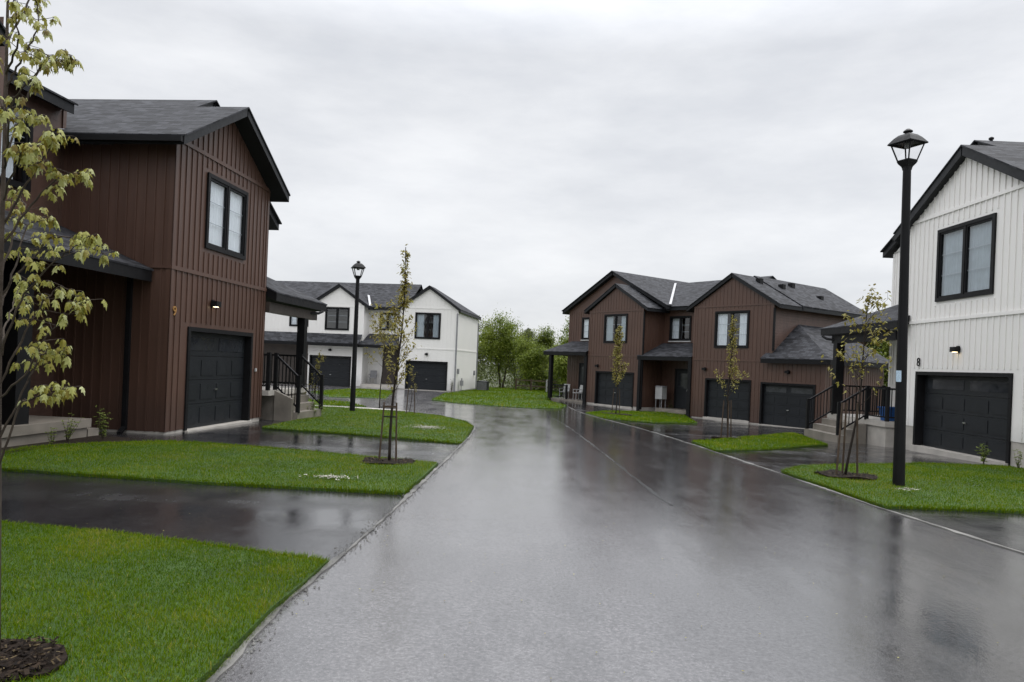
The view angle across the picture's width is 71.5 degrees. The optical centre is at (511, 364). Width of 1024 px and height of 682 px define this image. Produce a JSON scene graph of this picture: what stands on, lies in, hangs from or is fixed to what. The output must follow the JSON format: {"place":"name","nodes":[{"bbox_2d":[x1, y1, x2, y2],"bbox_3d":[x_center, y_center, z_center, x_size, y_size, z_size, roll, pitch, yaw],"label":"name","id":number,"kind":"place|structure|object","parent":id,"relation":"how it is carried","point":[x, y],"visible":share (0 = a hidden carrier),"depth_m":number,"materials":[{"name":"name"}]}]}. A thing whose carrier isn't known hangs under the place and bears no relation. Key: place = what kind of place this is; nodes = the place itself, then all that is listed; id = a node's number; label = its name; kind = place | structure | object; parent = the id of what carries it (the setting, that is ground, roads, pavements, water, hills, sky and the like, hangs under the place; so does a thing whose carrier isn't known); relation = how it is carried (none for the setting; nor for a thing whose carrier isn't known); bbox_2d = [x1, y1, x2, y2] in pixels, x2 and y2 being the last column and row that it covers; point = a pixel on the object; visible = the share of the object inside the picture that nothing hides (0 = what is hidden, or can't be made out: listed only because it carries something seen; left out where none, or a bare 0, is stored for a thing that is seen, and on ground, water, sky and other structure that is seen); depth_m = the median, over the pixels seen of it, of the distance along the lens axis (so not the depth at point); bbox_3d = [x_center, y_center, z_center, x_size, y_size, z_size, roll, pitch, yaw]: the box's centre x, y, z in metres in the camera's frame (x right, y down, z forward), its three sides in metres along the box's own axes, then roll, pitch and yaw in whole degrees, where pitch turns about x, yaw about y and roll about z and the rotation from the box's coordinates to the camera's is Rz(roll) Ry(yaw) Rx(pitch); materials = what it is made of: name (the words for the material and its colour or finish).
{"place":"outdoors","nodes":[
{"label":"outdoors","id":0,"kind":"place"},
{"bbox_2d":[1,523,327,681],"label":"lawn","id":1,"kind":"structure","parent":0,"point":[241,638],"depth_m":4.39,"materials":[{"name":"plant"}]},
{"bbox_2d":[0,639,67,681],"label":"mulch bed","id":2,"kind":"object","parent":1,"relation":"on","point":[62,657],"visible":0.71,"depth_m":3.41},
{"bbox_2d":[0,0,118,650],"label":"maple tree","id":3,"kind":"object","parent":2,"relation":"on","point":[29,160],"visible":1,"depth_m":3.49,"materials":[{"name":"green plant"}]},
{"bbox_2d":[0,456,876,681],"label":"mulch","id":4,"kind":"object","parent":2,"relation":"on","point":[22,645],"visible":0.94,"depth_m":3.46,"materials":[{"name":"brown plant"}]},
{"bbox_2d":[2,442,437,494],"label":"lawn","id":5,"kind":"structure","parent":0,"point":[427,472],"depth_m":9.77,"materials":[{"name":"plant"}]},
{"bbox_2d":[2,435,129,453],"bbox_3d":[-7.838,1.331,11.650,2.250,0.113,3.100,2,0,0],"label":"mulch bed","id":6,"kind":"object","parent":5,"relation":"on","point":[89,439],"visible":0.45,"depth_m":12.20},
{"bbox_2d":[44,427,56,444],"bbox_3d":[-7.421,1.173,11.474,0.178,0.332,0.211,2,0,0],"label":"shrub","id":7,"kind":"object","parent":6,"relation":"on","point":[51,442],"visible":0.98,"depth_m":11.44,"materials":[{"name":"green plant"}]},
{"bbox_2d":[62,413,81,441],"bbox_3d":[-7.424,1.088,12.030,0.309,0.513,0.299,2,0,32],"label":"shrub","id":8,"kind":"object","parent":6,"relation":"on","point":[69,432],"visible":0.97,"depth_m":12.01,"materials":[{"name":"green plant"}]},
{"bbox_2d":[94,405,112,440],"bbox_3d":[-7.109,1.031,12.325,0.300,0.661,0.306,2,0,13],"label":"shrub","id":9,"kind":"object","parent":6,"relation":"on","point":[102,432],"visible":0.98,"depth_m":12.31,"materials":[{"name":"green plant"}]},
{"bbox_2d":[299,474,357,479],"bbox_3d":[-2.376,1.471,9.307,0.814,0.036,0.364,2,0,0],"label":"straw scatter","id":10,"kind":"object","parent":5,"relation":"on","point":[329,476],"visible":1,"depth_m":9.32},
{"bbox_2d":[360,457,414,464],"bbox_3d":[-1.949,1.551,11.211,0.832,0.097,0.732,2,0,0],"label":"mulch bed","id":11,"kind":"object","parent":5,"relation":"on","point":[386,461],"visible":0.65,"depth_m":11.11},
{"bbox_2d":[378,402,396,460],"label":"tree stakes","id":12,"kind":"object","parent":11,"relation":"on","point":[384,406],"visible":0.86,"depth_m":11.19,"materials":[{"name":"brown wood"}]},
{"bbox_2d":[369,244,417,460],"bbox_3d":[-1.897,-0.153,11.250,0.813,3.512,0.977,2,0,-44],"label":"maple tree","id":13,"kind":"object","parent":11,"relation":"on","point":[404,291],"visible":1,"depth_m":11.19,"materials":[{"name":"green plant"}]},
{"bbox_2d":[1,419,473,560],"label":"driveway","id":14,"kind":"structure","parent":0,"point":[324,524],"depth_m":7.58,"materials":[{"name":"grey asphalt"}]},
{"bbox_2d":[308,400,366,407],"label":"lawn","id":15,"kind":"structure","parent":0,"point":[336,405],"depth_m":26.13,"materials":[{"name":"plant"}]},
{"bbox_2d":[316,389,390,398],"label":"lawn","id":16,"kind":"structure","parent":0,"point":[356,395],"depth_m":35.07,"materials":[{"name":"plant"}]},
{"bbox_2d":[316,405,408,410],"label":"path","id":17,"kind":"structure","parent":0,"point":[371,408],"depth_m":25.39,"materials":[{"name":"concrete"}]},
{"bbox_2d":[262,406,472,443],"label":"lawn","id":18,"kind":"structure","parent":0,"point":[362,434],"depth_m":17.48,"materials":[{"name":"plant"}]},
{"bbox_2d":[303,350,323,400],"bbox_3d":[-5.732,0.536,20.547,0.648,1.990,0.373,2,0,21],"label":"sapling","id":19,"kind":"object","parent":18,"relation":"on","point":[318,362],"visible":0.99,"depth_m":20.49,"materials":[{"name":"green plant"}]},
{"bbox_2d":[307,401,320,413],"bbox_3d":[-5.625,1.286,19.941,0.461,0.532,0.275,2,0,0],"label":"shrub","id":20,"kind":"object","parent":18,"relation":"on","point":[312,407],"visible":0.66,"depth_m":19.92,"materials":[{"name":"green plant"}]},
{"bbox_2d":[349,261,365,410],"bbox_3d":[-5.138,-0.866,23.320,0.413,5.055,0.413,2,0,-24],"label":"street lamp","id":21,"kind":"object","parent":18,"relation":"on","point":[358,265],"visible":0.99,"depth_m":23.26,"materials":[{"name":"black metal"}]},
{"bbox_2d":[406,388,414,413],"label":"tree stakes","id":22,"kind":"object","parent":18,"relation":"on","point":[414,400],"visible":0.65,"depth_m":23.60,"materials":[{"name":"brown wood"}]},
{"bbox_2d":[408,365,416,410],"bbox_3d":[-3.543,0.888,25.375,0.343,1.688,0.477,2,0,0],"label":"maple tree","id":23,"kind":"object","parent":18,"relation":"on","point":[411,383],"visible":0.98,"depth_m":25.31,"materials":[{"name":"green plant"}]},
{"bbox_2d":[410,424,444,429],"bbox_3d":[-2.147,1.573,17.805,1.475,0.051,1.473,2,0,30],"label":"straw scatter","id":24,"kind":"object","parent":18,"relation":"on","point":[429,427],"visible":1,"depth_m":17.82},
{"bbox_2d":[432,388,565,408],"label":"lawn","id":25,"kind":"structure","parent":0,"point":[507,400],"depth_m":38.90,"materials":[{"name":"plant"}]},
{"bbox_2d":[476,381,488,390],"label":"air conditioner","id":26,"kind":"object","parent":25,"relation":"on","point":[482,385],"visible":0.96,"depth_m":52.81,"materials":[{"name":"grey metal"}]},
{"bbox_2d":[508,330,560,390],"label":"broadleaf tree","id":27,"kind":"object","parent":25,"relation":"on","point":[529,360],"visible":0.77,"depth_m":60.00,"materials":[{"name":"green plant"}]},
{"bbox_2d":[515,378,563,392],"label":"wooden fence","id":28,"kind":"object","parent":25,"relation":"on","point":[531,386],"visible":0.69,"depth_m":56.74,"materials":[{"name":"wood"}]},
{"bbox_2d":[542,328,568,389],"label":"broadleaf tree","id":29,"kind":"object","parent":25,"relation":"on","point":[566,339],"visible":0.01,"depth_m":58.34,"materials":[{"name":"green plant"}]},
{"bbox_2d":[0,0,1023,364],"label":"sky","id":30,"kind":"structure","parent":0,"point":[522,154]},
{"bbox_2d":[1,386,1023,681],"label":"grass","id":31,"kind":"structure","parent":0,"point":[731,444],"depth_m":6.08,"materials":[{"name":"green plant"}]},
{"bbox_2d":[262,365,884,406],"bbox_3d":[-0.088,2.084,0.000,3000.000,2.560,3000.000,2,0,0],"label":"ground","id":32,"kind":"structure","parent":0,"point":[485,380],"depth_m":101.19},
{"bbox_2d":[0,17,327,447],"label":"townhouse","id":33,"kind":"structure","parent":32,"relation":"on","point":[174,209],"depth_m":14.23,"materials":[{"name":"brown wood"}]},
{"bbox_2d":[0,96,33,191],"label":"window","id":34,"kind":"structure","parent":33,"relation":"in","point":[9,169],"depth_m":13.09,"materials":[{"name":"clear glass"}]},
{"bbox_2d":[183,326,252,431],"bbox_3d":[-6.686,0.490,16.186,0.300,2.540,2.920,2,0,5],"label":"garage door","id":35,"kind":"structure","parent":33,"relation":"in","point":[234,353],"depth_m":16.27,"materials":[{"name":"metal"}]},
{"bbox_2d":[204,172,248,259],"bbox_3d":[-6.493,-3.306,16.152,0.118,1.820,1.820,2,0,5],"label":"window","id":36,"kind":"structure","parent":33,"relation":"in","point":[226,218],"depth_m":16.09,"materials":[{"name":"black glass"}]},
{"bbox_2d":[262,281,481,391],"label":"townhouse","id":37,"kind":"structure","parent":32,"relation":"on","point":[445,336],"depth_m":48.99,"materials":[{"name":"white"}]},
{"bbox_2d":[289,316,307,326],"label":"window","id":38,"kind":"structure","parent":37,"relation":"in","point":[292,320],"depth_m":49.97,"materials":[{"name":"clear glass"}]},
{"bbox_2d":[308,355,350,386],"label":"garage door","id":39,"kind":"structure","parent":37,"relation":"in","point":[340,375],"depth_m":49.11,"materials":[{"name":"metal"}]},
{"bbox_2d":[324,307,349,330],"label":"window","id":40,"kind":"structure","parent":37,"relation":"in","point":[337,315],"depth_m":48.93,"materials":[{"name":"clear glass"}]},
{"bbox_2d":[368,370,376,379],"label":"patio chair","id":41,"kind":"object","parent":37,"relation":"on","point":[373,374],"visible":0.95,"depth_m":49.44,"materials":[{"name":"grey metal"}]},
{"bbox_2d":[379,313,395,330],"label":"window","id":42,"kind":"structure","parent":37,"relation":"in","point":[387,327],"depth_m":49.70,"materials":[{"name":"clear glass"}]},
{"bbox_2d":[405,360,447,391],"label":"garage door","id":43,"kind":"structure","parent":37,"relation":"in","point":[424,378],"depth_m":48.17,"materials":[{"name":"metal"}]},
{"bbox_2d":[414,312,440,338],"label":"window","id":44,"kind":"structure","parent":37,"relation":"in","point":[419,316],"depth_m":48.08,"materials":[{"name":"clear glass"}]},
{"bbox_2d":[477,315,498,380],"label":"willow tree","id":45,"kind":"object","parent":32,"relation":"on","point":[480,321],"visible":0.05,"depth_m":66.81,"materials":[{"name":"green plant"}]},
{"bbox_2d":[477,307,535,387],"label":"willow tree","id":46,"kind":"object","parent":32,"relation":"on","point":[505,337],"visible":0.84,"depth_m":63.54,"materials":[{"name":"green plant"}]},
{"bbox_2d":[497,325,540,387],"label":"broadleaf tree","id":47,"kind":"object","parent":32,"relation":"on","point":[531,333],"visible":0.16,"depth_m":71.34,"materials":[{"name":"green plant"}]},
{"bbox_2d":[520,323,561,389],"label":"broadleaf tree","id":48,"kind":"object","parent":32,"relation":"on","point":[546,337],"visible":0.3,"depth_m":65.39,"materials":[{"name":"green plant"}]},
{"bbox_2d":[542,355,567,394],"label":"broadleaf tree","id":49,"kind":"object","parent":32,"relation":"on","point":[560,365],"visible":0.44,"depth_m":54.30,"materials":[{"name":"green plant"}]},
{"bbox_2d":[547,316,568,349],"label":"broadleaf tree","id":50,"kind":"object","parent":32,"relation":"on","point":[564,330],"visible":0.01,"depth_m":61.94,"materials":[{"name":"green plant"}]},
{"bbox_2d":[477,344,886,384],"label":"woods","id":51,"kind":"object","parent":32,"relation":"on","point":[481,371],"depth_m":97.47,"materials":[{"name":"green plant"}]},
{"bbox_2d":[543,271,888,428],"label":"townhouse","id":52,"kind":"structure","parent":32,"relation":"on","point":[677,339],"depth_m":36.11,"materials":[{"name":"brown wood"}]},
{"bbox_2d":[559,384,569,398],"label":"patio chair","id":53,"kind":"object","parent":52,"relation":"on","point":[563,391],"visible":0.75,"depth_m":45.27,"materials":[{"name":"white plastic"}]},
{"bbox_2d":[573,385,582,399],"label":"patio chair","id":54,"kind":"object","parent":52,"relation":"on","point":[581,389],"visible":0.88,"depth_m":44.31,"materials":[{"name":"white plastic"}]},
{"bbox_2d":[578,363,583,398],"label":"front door","id":55,"kind":"structure","parent":52,"relation":"in","point":[581,365],"depth_m":45.06,"materials":[{"name":"metal"}]},
{"bbox_2d":[580,317,589,340],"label":"window","id":56,"kind":"structure","parent":52,"relation":"in","point":[585,320],"depth_m":44.99,"materials":[{"name":"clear glass"}]},
{"bbox_2d":[594,371,633,409],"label":"garage door","id":57,"kind":"structure","parent":52,"relation":"in","point":[626,384],"depth_m":41.17,"materials":[{"name":"metal"}]},
{"bbox_2d":[603,314,627,342],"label":"window","id":58,"kind":"structure","parent":52,"relation":"in","point":[608,318],"depth_m":41.29,"materials":[{"name":"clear glass"}]},
{"bbox_2d":[655,386,666,407],"bbox_3d":[8.233,1.922,39.358,0.440,1.450,0.520,2,0,-37],"label":"utility box","id":59,"kind":"object","parent":52,"relation":"on","point":[661,392],"visible":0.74,"depth_m":39.23,"materials":[{"name":"grey metal"}]},
{"bbox_2d":[668,316,691,341],"bbox_3d":[9.368,-1.978,39.402,0.239,1.580,1.560,2,0,-37],"label":"window","id":60,"kind":"structure","parent":52,"relation":"in","point":[676,322],"depth_m":39.67,"materials":[{"name":"clear glass"}]},
{"bbox_2d":[673,369,687,408],"bbox_3d":[9.363,1.344,39.063,0.050,2.180,1.100,2,0,-37],"label":"front door","id":61,"kind":"structure","parent":52,"relation":"in","point":[680,385],"depth_m":39.14,"materials":[{"name":"metal"}]},
{"bbox_2d":[703,378,750,423],"bbox_3d":[10.542,1.884,34.804,0.300,2.320,2.650,2,0,-37],"label":"garage door","id":62,"kind":"structure","parent":52,"relation":"in","point":[744,398],"depth_m":34.92,"materials":[{"name":"metal"}]},
{"bbox_2d":[714,310,749,347],"bbox_3d":[10.738,-1.696,34.701,0.138,2.010,1.970,2,0,-37],"label":"window","id":63,"kind":"structure","parent":52,"relation":"in","point":[721,317],"depth_m":34.85,"materials":[{"name":"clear glass"}]},
{"bbox_2d":[758,382,815,428],"bbox_3d":[12.469,2.035,32.244,0.300,2.340,2.730,2,0,-37],"label":"garage door","id":64,"kind":"structure","parent":52,"relation":"in","point":[778,391],"depth_m":32.39,"materials":[{"name":"metal"}]},
{"bbox_2d":[865,341,889,386],"bbox_3d":[20.117,0.209,37.488,5.592,6.564,6.061,2,0,0],"label":"broadleaf tree","id":65,"kind":"object","parent":32,"relation":"on","point":[882,349],"visible":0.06,"depth_m":37.36,"materials":[{"name":"green plant"}]},
{"bbox_2d":[804,137,1023,467],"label":"townhouse","id":66,"kind":"structure","parent":32,"relation":"on","point":[965,377],"depth_m":17.43,"materials":[{"name":"white wood"}]},
{"bbox_2d":[877,406,894,420],"bbox_3d":[10.893,1.429,20.451,0.540,0.400,0.440,2,0,-10],"label":"recycling bin","id":67,"kind":"object","parent":66,"relation":"on","point":[893,414],"visible":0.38,"depth_m":20.29,"materials":[{"name":"blue plastic"}]},
{"bbox_2d":[910,371,1012,465],"bbox_3d":[10.852,1.362,17.182,0.351,2.330,3.620,2,0,-1],"label":"garage door","id":68,"kind":"structure","parent":66,"relation":"in","point":[935,441],"depth_m":17.21,"materials":[{"name":"metal"}]},
{"bbox_2d":[935,213,996,301],"bbox_3d":[10.952,-2.512,17.175,0.118,2.040,2.150,2,0,-1],"label":"window","id":69,"kind":"structure","parent":66,"relation":"in","point":[965,258],"depth_m":17.10,"materials":[{"name":"black glass"}]},
{"bbox_2d":[216,383,1023,681],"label":"road","id":70,"kind":"structure","parent":0,"point":[785,566],"depth_m":5.42,"materials":[{"name":"grey asphalt"}]},
{"bbox_2d":[205,412,475,681],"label":"road edge","id":71,"kind":"object","parent":70,"relation":"on","point":[232,660],"visible":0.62,"depth_m":4.65,"materials":[{"name":"concrete"}]},
{"bbox_2d":[208,424,477,680],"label":"gravel","id":72,"kind":"structure","parent":71,"relation":"on","point":[287,605],"depth_m":6.33,"materials":[{"name":"stone"}]},
{"bbox_2d":[364,311,413,407],"bbox_3d":[-4.411,-0.134,25.948,1.837,3.588,1.593,2,0,0],"label":"maple tree","id":73,"kind":"object","parent":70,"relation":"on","point":[382,321],"visible":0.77,"depth_m":25.88,"materials":[{"name":"green plant"}]},
{"bbox_2d":[551,417,672,504],"bbox_3d":[1.739,1.872,17.852,0.176,0.317,18.309,2,0,-1],"label":"road joint","id":74,"kind":"object","parent":70,"relation":"on","point":[647,488],"visible":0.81,"depth_m":11.37,"materials":[{"name":"concrete"}]},
{"bbox_2d":[569,407,1023,553],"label":"road edge","id":75,"kind":"object","parent":70,"relation":"on","point":[964,534],"visible":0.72,"depth_m":9.13,"materials":[{"name":"concrete"}]},
{"bbox_2d":[585,412,696,423],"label":"lawn","id":76,"kind":"structure","parent":0,"point":[641,421],"depth_m":29.01,"materials":[{"name":"plant"}]},
{"bbox_2d":[601,412,631,415],"bbox_3d":[4.853,2.320,32.914,1.475,0.125,1.338,2,0,0],"label":"mulch bed","id":77,"kind":"object","parent":76,"relation":"on","point":[617,413],"visible":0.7,"depth_m":32.93,"materials":[{"name":"brown soil"}]},
{"bbox_2d":[611,389,619,413],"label":"tree stakes","id":78,"kind":"object","parent":77,"relation":"on","point":[619,401],"visible":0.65,"depth_m":32.92,"materials":[{"name":"brown wood"}]},
{"bbox_2d":[611,325,629,413],"bbox_3d":[4.816,0.276,32.812,0.968,4.192,1.011,2,0,33],"label":"maple tree","id":79,"kind":"object","parent":77,"relation":"on","point":[617,360],"visible":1,"depth_m":32.88,"materials":[{"name":"green plant"}]},
{"bbox_2d":[692,435,827,451],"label":"lawn","id":80,"kind":"structure","parent":0,"point":[727,450],"depth_m":17.69,"materials":[{"name":"plant"}]},
{"bbox_2d":[711,436,739,438],"bbox_3d":[5.947,2.051,19.759,0.822,0.099,0.665,2,0,0],"label":"mulch bed","id":81,"kind":"object","parent":80,"relation":"on","point":[717,437],"visible":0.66,"depth_m":19.62,"materials":[{"name":"brown soil"}]},
{"bbox_2d":[720,400,731,437],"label":"tree stakes","id":82,"kind":"object","parent":81,"relation":"on","point":[728,419],"visible":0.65,"depth_m":19.72,"materials":[{"name":"brown wood"}]},
{"bbox_2d":[714,315,748,424],"bbox_3d":[6.025,0.364,19.700,0.902,3.482,1.014,2,0,0],"label":"maple tree","id":83,"kind":"object","parent":81,"relation":"on","point":[733,343],"visible":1,"depth_m":19.71,"materials":[{"name":"green plant"}]},
{"bbox_2d":[560,400,1023,551],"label":"driveway","id":84,"kind":"structure","parent":0,"point":[1005,529],"depth_m":15.92,"materials":[{"name":"grey asphalt"}]},
{"bbox_2d":[784,464,1023,513],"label":"lawn","id":85,"kind":"structure","parent":0,"point":[928,494],"depth_m":10.98,"materials":[{"name":"plant"}]},
{"bbox_2d":[814,469,877,480],"bbox_3d":[5.718,1.908,12.160,1.006,0.104,0.892,2,0,0],"label":"mulch bed","id":86,"kind":"object","parent":85,"relation":"on","point":[858,477],"visible":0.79,"depth_m":11.96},
{"bbox_2d":[835,402,857,474],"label":"tree stakes","id":87,"kind":"object","parent":86,"relation":"on","point":[843,454],"visible":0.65,"depth_m":12.10,"materials":[{"name":"brown wood"}]},
{"bbox_2d":[821,283,897,474],"bbox_3d":[5.947,0.304,12.301,1.258,3.332,1.078,2,0,17],"label":"maple tree","id":88,"kind":"object","parent":86,"relation":"on","point":[877,305],"visible":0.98,"depth_m":12.10,"materials":[{"name":"green plant"}]},
{"bbox_2d":[887,129,927,485],"bbox_3d":[6.225,-0.847,11.315,0.413,5.775,0.413,1,1,-24],"label":"street lamp","id":89,"kind":"object","parent":85,"relation":"on","point":[908,139],"visible":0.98,"depth_m":11.26,"materials":[{"name":"black metal"}]},
{"bbox_2d":[975,444,990,463],"bbox_3d":[10.131,1.947,15.286,0.272,0.489,0.294,2,0,-32],"label":"shrub","id":90,"kind":"object","parent":85,"relation":"on","point":[983,455],"visible":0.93,"depth_m":15.24,"materials":[{"name":"green plant"}]},
{"bbox_2d":[1013,449,1022,466],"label":"shrub","id":91,"kind":"object","parent":85,"relation":"on","point":[1020,459],"visible":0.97,"depth_m":14.69,"materials":[{"name":"green plant"}]}
]}

